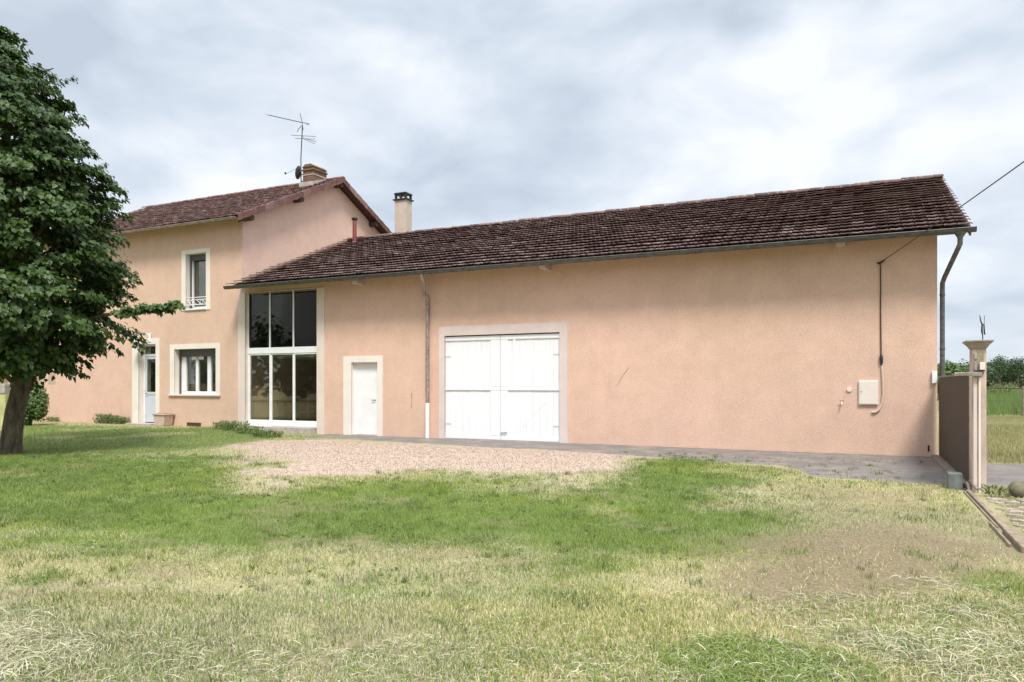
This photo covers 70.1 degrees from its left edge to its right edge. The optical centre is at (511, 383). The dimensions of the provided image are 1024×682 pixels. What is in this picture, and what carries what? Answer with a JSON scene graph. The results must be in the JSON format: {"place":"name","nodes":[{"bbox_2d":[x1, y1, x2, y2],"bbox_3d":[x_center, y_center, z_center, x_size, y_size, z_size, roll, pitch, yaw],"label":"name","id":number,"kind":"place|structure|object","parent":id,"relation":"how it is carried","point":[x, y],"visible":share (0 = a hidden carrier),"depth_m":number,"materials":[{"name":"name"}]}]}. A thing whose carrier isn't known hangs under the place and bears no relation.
{"place":"outdoors","nodes":[
{"label":"outdoors","id":0,"kind":"place"},
{"bbox_2d":[0,387,1023,681],"bbox_3d":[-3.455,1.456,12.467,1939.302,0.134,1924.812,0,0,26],"label":"ground","id":1,"kind":"structure","parent":0,"point":[950,543],"depth_m":6.64,"materials":[{"name":"beige soil"}]},
{"bbox_2d":[0,384,9,430],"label":"garden wall","id":2,"kind":"structure","parent":1,"relation":"on","point":[4,391],"depth_m":21.89,"materials":[{"name":"paint"}]},
{"bbox_2d":[0,375,40,392],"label":"outbuilding","id":3,"kind":"structure","parent":1,"relation":"on","point":[7,382],"depth_m":44.00,"materials":[{"name":"tile"}]},
{"bbox_2d":[24,385,49,425],"bbox_3d":[-16.166,0.712,24.488,1.258,1.506,1.229,0,0,26],"label":"garden shrub","id":4,"kind":"object","parent":1,"relation":"on","point":[37,407],"visible":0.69,"depth_m":24.34,"materials":[{"name":"green plant"}]},
{"bbox_2d":[45,416,58,421],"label":"weed clump","id":5,"kind":"object","parent":1,"relation":"on","point":[52,418],"visible":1,"depth_m":26.98,"materials":[{"name":"green plant"}]},
{"bbox_2d":[0,25,185,454],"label":"broadleaf tree","id":6,"kind":"object","parent":1,"relation":"on","point":[57,196],"visible":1,"depth_m":15.19,"materials":[{"name":"green plant"}]},
{"bbox_2d":[92,413,111,422],"bbox_3d":[-14.513,1.251,25.802,0.978,0.454,0.420,0,0,26],"label":"weed clump","id":7,"kind":"object","parent":1,"relation":"on","point":[99,416],"visible":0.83,"depth_m":25.73,"materials":[{"name":"green plant"}]},
{"bbox_2d":[102,414,121,422],"bbox_3d":[-14.055,1.250,25.561,0.975,0.397,0.442,0,0,26],"label":"weed clump","id":8,"kind":"object","parent":1,"relation":"on","point":[109,420],"visible":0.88,"depth_m":25.57,"materials":[{"name":"green plant"}]},
{"bbox_2d":[112,416,129,423],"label":"weed clump","id":9,"kind":"object","parent":1,"relation":"on","point":[122,420],"visible":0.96,"depth_m":25.29,"materials":[{"name":"green plant"}]},
{"bbox_2d":[152,413,174,425],"bbox_3d":[-11.613,1.188,24.300,0.600,0.424,0.420,0,0,26],"label":"planter","id":10,"kind":"object","parent":1,"relation":"on","point":[163,419],"visible":0.98,"depth_m":24.15,"materials":[{"name":"beige stone"}]},
{"bbox_2d":[36,163,391,426],"bbox_3d":[-11.118,-3.140,29.287,10.845,9.880,10.167,0,0,26],"label":"farmhouse","id":11,"kind":"object","parent":1,"relation":"on","point":[194,256],"visible":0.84,"depth_m":24.77,"materials":[{"name":"paint"}]},
{"bbox_2d":[132,333,150,345],"bbox_3d":[-12.674,-1.470,24.866,0.655,0.510,0.327,0,0,-27],"label":"wall lamp","id":12,"kind":"object","parent":11,"relation":"attached to","point":[149,337],"visible":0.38,"depth_m":24.86,"materials":[{"name":"white glass"}]},
{"bbox_2d":[145,356,155,421],"bbox_3d":[-12.413,0.186,25.170,0.751,2.267,0.100,0,0,26],"label":"door","id":13,"kind":"structure","parent":11,"relation":"in","point":[150,397],"depth_m":25.26,"materials":[{"name":"white wood"}]},
{"bbox_2d":[168,349,220,395],"bbox_3d":[-10.372,-0.377,24.182,2.377,1.559,0.505,0,0,26],"label":"window","id":14,"kind":"structure","parent":11,"relation":"in","point":[195,354],"depth_m":24.32,"materials":[{"name":"white paint"}]},
{"bbox_2d":[185,254,205,309],"bbox_3d":[-10.344,-3.360,24.083,0.988,1.858,0.330,0,0,26],"label":"window","id":15,"kind":"structure","parent":11,"relation":"in","point":[193,258],"depth_m":24.30,"materials":[{"name":"white paint"}]},
{"bbox_2d":[269,114,315,182],"bbox_3d":[-8.145,-8.611,26.941,1.907,2.782,0.212,0,0,3],"label":"tv aerial","id":16,"kind":"object","parent":11,"relation":"attached to","point":[301,138],"visible":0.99,"depth_m":26.94,"materials":[{"name":"metal"}]},
{"bbox_2d":[284,166,301,178],"bbox_3d":[-8.054,-7.811,26.884,0.432,0.488,0.607,0,0,68],"label":"satellite dish","id":17,"kind":"object","parent":16,"relation":"attached to","point":[298,173],"visible":1,"depth_m":26.87,"materials":[{"name":"metal"}]},
{"bbox_2d":[211,421,230,428],"bbox_3d":[-8.883,1.284,22.619,0.988,0.255,0.539,0,0,26],"label":"weed clump","id":18,"kind":"object","parent":1,"relation":"on","point":[217,425],"visible":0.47,"depth_m":22.59,"materials":[{"name":"green plant"}]},
{"bbox_2d":[220,420,249,430],"bbox_3d":[-8.411,1.260,22.154,1.179,0.362,0.585,0,0,26],"label":"weed clump","id":19,"kind":"object","parent":1,"relation":"on","point":[230,425],"visible":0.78,"depth_m":22.14,"materials":[{"name":"green plant"}]},
{"bbox_2d":[234,423,264,433],"bbox_3d":[-7.686,1.326,21.288,1.177,0.340,0.593,0,0,26],"label":"weed clump","id":20,"kind":"object","parent":1,"relation":"on","point":[248,428],"visible":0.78,"depth_m":21.25,"materials":[{"name":"green plant"}]},
{"bbox_2d":[251,428,283,436],"bbox_3d":[-6.890,1.383,20.514,1.190,0.294,0.609,0,0,26],"label":"weed clump","id":21,"kind":"object","parent":1,"relation":"on","point":[268,433],"visible":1,"depth_m":20.39,"materials":[{"name":"green plant"}]},
{"bbox_2d":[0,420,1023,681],"bbox_3d":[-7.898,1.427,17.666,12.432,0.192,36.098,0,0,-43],"label":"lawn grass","id":22,"kind":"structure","parent":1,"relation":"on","point":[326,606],"depth_m":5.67,"materials":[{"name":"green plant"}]},
{"bbox_2d":[0,575,1023,681],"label":"loose straw","id":23,"kind":"object","parent":1,"relation":"on","point":[789,677],"visible":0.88,"depth_m":3.98,"materials":[{"name":"plant"}]},
{"bbox_2d":[0,455,1023,681],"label":"clover","id":24,"kind":"object","parent":1,"relation":"on","point":[521,565],"visible":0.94,"depth_m":7.98,"materials":[{"name":"green plant"}]},
{"bbox_2d":[302,434,946,484],"bbox_3d":[0.581,1.496,16.100,15.600,0.034,4.801,0,0,26],"label":"asphalt apron","id":25,"kind":"object","parent":1,"relation":"on","point":[929,465],"visible":0.91,"depth_m":14.91,"materials":[{"name":"grey asphalt"}]},
{"bbox_2d":[223,174,976,456],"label":"barn","id":26,"kind":"structure","parent":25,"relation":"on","point":[747,322],"depth_m":17.93,"materials":[{"name":"paint"}]},
{"bbox_2d":[283,401,307,420],"bbox_3d":[-6.704,0.939,23.425,1.050,0.750,0.700,0,0,26],"label":"table","id":27,"kind":"object","parent":26,"relation":"in","point":[297,402],"visible":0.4,"depth_m":23.33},
{"bbox_2d":[299,396,316,420],"bbox_3d":[-6.322,0.854,22.630,0.400,0.920,0.400,0,0,26],"label":"chair","id":28,"kind":"object","parent":26,"relation":"in","point":[312,401],"visible":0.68,"depth_m":22.53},
{"bbox_2d":[354,362,376,434],"bbox_3d":[-4.202,0.426,21.129,0.912,2.087,0.106,0,0,26],"label":"door","id":29,"kind":"structure","parent":26,"relation":"in","point":[365,374],"depth_m":21.15,"materials":[{"name":"white paint"}]},
{"bbox_2d":[445,335,500,439],"bbox_3d":[-1.051,0.097,19.552,1.662,2.746,0.076,0,0,26],"label":"garage door leaf","id":30,"kind":"structure","parent":26,"relation":"in","point":[472,388],"depth_m":19.53,"materials":[{"name":"white wood"}]},
{"bbox_2d":[500,333,558,441],"bbox_3d":[0.461,0.097,18.809,1.684,2.746,0.103,0,0,26],"label":"garage door leaf","id":31,"kind":"structure","parent":26,"relation":"in","point":[529,363],"depth_m":18.81,"materials":[{"name":"white wood"}]},
{"bbox_2d":[859,381,877,404],"bbox_3d":[7.495,0.186,15.334,0.370,0.510,0.066,0,0,26],"label":"meter box","id":32,"kind":"object","parent":26,"relation":"attached to","point":[868,392],"visible":1,"depth_m":15.31,"materials":[{"name":"beige plastic"}]},
{"bbox_2d":[872,260,884,412],"bbox_3d":[7.670,-0.987,15.248,0.269,3.201,0.091,0,0,42],"label":"wall cable","id":33,"kind":"object","parent":26,"relation":"attached to","point":[881,363],"depth_m":15.23,"materials":[{"name":"black plastic"}]},
{"bbox_2d":[880,161,1023,262],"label":"overhead cable","id":34,"kind":"object","parent":33,"relation":"attached to","point":[957,208],"visible":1,"depth_m":11.78,"materials":[{"name":"black rubber"}]},
{"bbox_2d":[932,371,936,382],"bbox_3d":[8.581,-0.133,14.809,0.092,0.246,0.070,0,0,26],"label":"junction box","id":35,"kind":"object","parent":26,"relation":"attached to","point":[934,376],"visible":1,"depth_m":14.78,"materials":[{"name":"white paint"}]},
{"bbox_2d":[931,454,966,487],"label":"kerb","id":36,"kind":"structure","parent":1,"relation":"on","point":[945,467],"depth_m":12.88,"materials":[{"name":"grey concrete"}]},
{"bbox_2d":[937,360,969,399],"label":"garden bush","id":37,"kind":"object","parent":1,"relation":"on","point":[951,368],"visible":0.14,"depth_m":41.69,"materials":[{"name":"green plant"}]},
{"bbox_2d":[938,375,969,481],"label":"metal gate","id":38,"kind":"structure","parent":1,"relation":"on","point":[954,423],"depth_m":12.07,"materials":[{"name":"metal"}]},
{"bbox_2d":[947,471,962,489],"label":"kerb block","id":39,"kind":"structure","parent":1,"relation":"on","point":[954,480],"depth_m":10.32,"materials":[{"name":"concrete"}]},
{"bbox_2d":[954,340,993,491],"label":"gate pillar","id":40,"kind":"structure","parent":1,"relation":"on","point":[977,372],"depth_m":10.09,"materials":[{"name":"grey stone"}]},
{"bbox_2d":[965,479,978,490],"bbox_3d":[6.391,1.409,10.130,0.096,0.156,0.236,0,0,12],"label":"roller bracket","id":41,"kind":"object","parent":40,"relation":"attached to","point":[969,483],"visible":0.93,"depth_m":10.18,"materials":[{"name":"metal"}]},
{"bbox_2d":[979,315,985,339],"bbox_3d":[6.678,-0.774,10.350,0.087,0.398,0.024,0,0,3],"label":"wire finial","id":42,"kind":"object","parent":40,"relation":"on","point":[982,327],"visible":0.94,"depth_m":10.35,"materials":[{"name":"grey metal"}]},
{"bbox_2d":[937,388,1021,415],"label":"crop","id":43,"kind":"object","parent":1,"relation":"on","point":[1002,404],"visible":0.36,"depth_m":37.41,"materials":[{"name":"green plant"}]},
{"bbox_2d":[937,356,1023,387],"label":"woodland","id":44,"kind":"object","parent":1,"relation":"on","point":[991,377],"visible":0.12,"depth_m":152.96,"materials":[{"name":"green plant"}]},
{"bbox_2d":[963,490,1023,552],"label":"track beam","id":45,"kind":"structure","parent":1,"relation":"on","point":[1014,537],"depth_m":7.49,"materials":[{"name":"beige concrete"}]},
{"bbox_2d":[986,383,1003,394],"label":"tall herb","id":46,"kind":"object","parent":1,"relation":"on","point":[993,391],"visible":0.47,"depth_m":69.91,"materials":[{"name":"green plant"}]},
{"bbox_2d":[977,483,1014,497],"bbox_3d":[6.405,1.405,9.646,0.448,0.192,0.263,0,0,26],"label":"weed clump","id":47,"kind":"object","parent":1,"relation":"on","point":[998,491],"visible":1,"depth_m":9.65,"materials":[{"name":"green plant"}]},
{"bbox_2d":[991,383,1008,393],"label":"tall herb","id":48,"kind":"object","parent":1,"relation":"on","point":[1005,390],"visible":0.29,"depth_m":71.27,"materials":[{"name":"green plant"}]},
{"bbox_2d":[991,354,1009,385],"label":"tree","id":49,"kind":"object","parent":1,"relation":"on","point":[999,365],"visible":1,"depth_m":145.66,"materials":[{"name":"green plant"}]},
{"bbox_2d":[986,386,1023,415],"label":"field fence","id":50,"kind":"object","parent":1,"relation":"on","point":[1022,388],"visible":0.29,"depth_m":32.98,"materials":[{"name":"wood"}]},
{"bbox_2d":[986,463,1023,486],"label":"lane","id":51,"kind":"structure","parent":1,"relation":"on","point":[1003,475],"depth_m":12.09,"materials":[{"name":"grey asphalt"}]},
{"bbox_2d":[1003,382,1013,393],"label":"tall herb","id":52,"kind":"object","parent":1,"relation":"on","point":[1010,390],"visible":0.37,"depth_m":72.79,"materials":[{"name":"green plant"}]},
{"bbox_2d":[1002,357,1020,384],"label":"tree","id":53,"kind":"object","parent":1,"relation":"on","point":[1007,373],"visible":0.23,"depth_m":151.88,"materials":[{"name":"green plant"}]},
{"bbox_2d":[1003,501,1019,504],"bbox_3d":[6.249,1.500,9.120,0.174,0.060,0.056,0,0,36],"label":"flat stone","id":54,"kind":"object","parent":1,"relation":"on","point":[1012,502],"visible":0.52,"depth_m":9.10,"materials":[{"name":"beige stone"}]},
{"bbox_2d":[1007,381,1019,393],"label":"tall herb","id":55,"kind":"object","parent":1,"relation":"on","point":[1013,387],"visible":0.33,"depth_m":74.39,"materials":[{"name":"green plant"}]},
{"bbox_2d":[1006,514,1023,517],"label":"flat stone","id":56,"kind":"object","parent":1,"relation":"on","point":[1014,515],"visible":0.55,"depth_m":8.19,"materials":[{"name":"beige stone"}]},
{"bbox_2d":[1007,356,1023,386],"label":"tree","id":57,"kind":"object","parent":1,"relation":"on","point":[1016,366],"visible":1,"depth_m":148.84,"materials":[{"name":"green plant"}]},
{"bbox_2d":[1008,511,1023,513],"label":"flat stone","id":58,"kind":"object","parent":1,"relation":"on","point":[1015,512],"visible":0.49,"depth_m":8.41,"materials":[{"name":"beige stone"}]},
{"bbox_2d":[1008,480,1023,497],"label":"round stone","id":59,"kind":"object","parent":1,"relation":"on","point":[1016,489],"visible":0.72,"depth_m":9.61,"materials":[{"name":"grey stone"}]},
{"bbox_2d":[1010,519,1023,522],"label":"flat stone","id":60,"kind":"object","parent":1,"relation":"on","point":[1017,520],"visible":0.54,"depth_m":7.92,"materials":[{"name":"beige stone"}]},
{"bbox_2d":[0,0,1023,364],"label":"sky","id":61,"kind":"structure","parent":0,"point":[479,111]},
{"bbox_2d":[52,441,1008,492],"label":"gravel","id":62,"kind":"structure","parent":0,"point":[447,456],"depth_m":14.71,"materials":[{"name":"beige gravel"}]},
{"bbox_2d":[986,415,1023,463],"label":"verge grass","id":63,"kind":"structure","parent":0,"point":[1000,433],"depth_m":19.00,"materials":[{"name":"green plant"}]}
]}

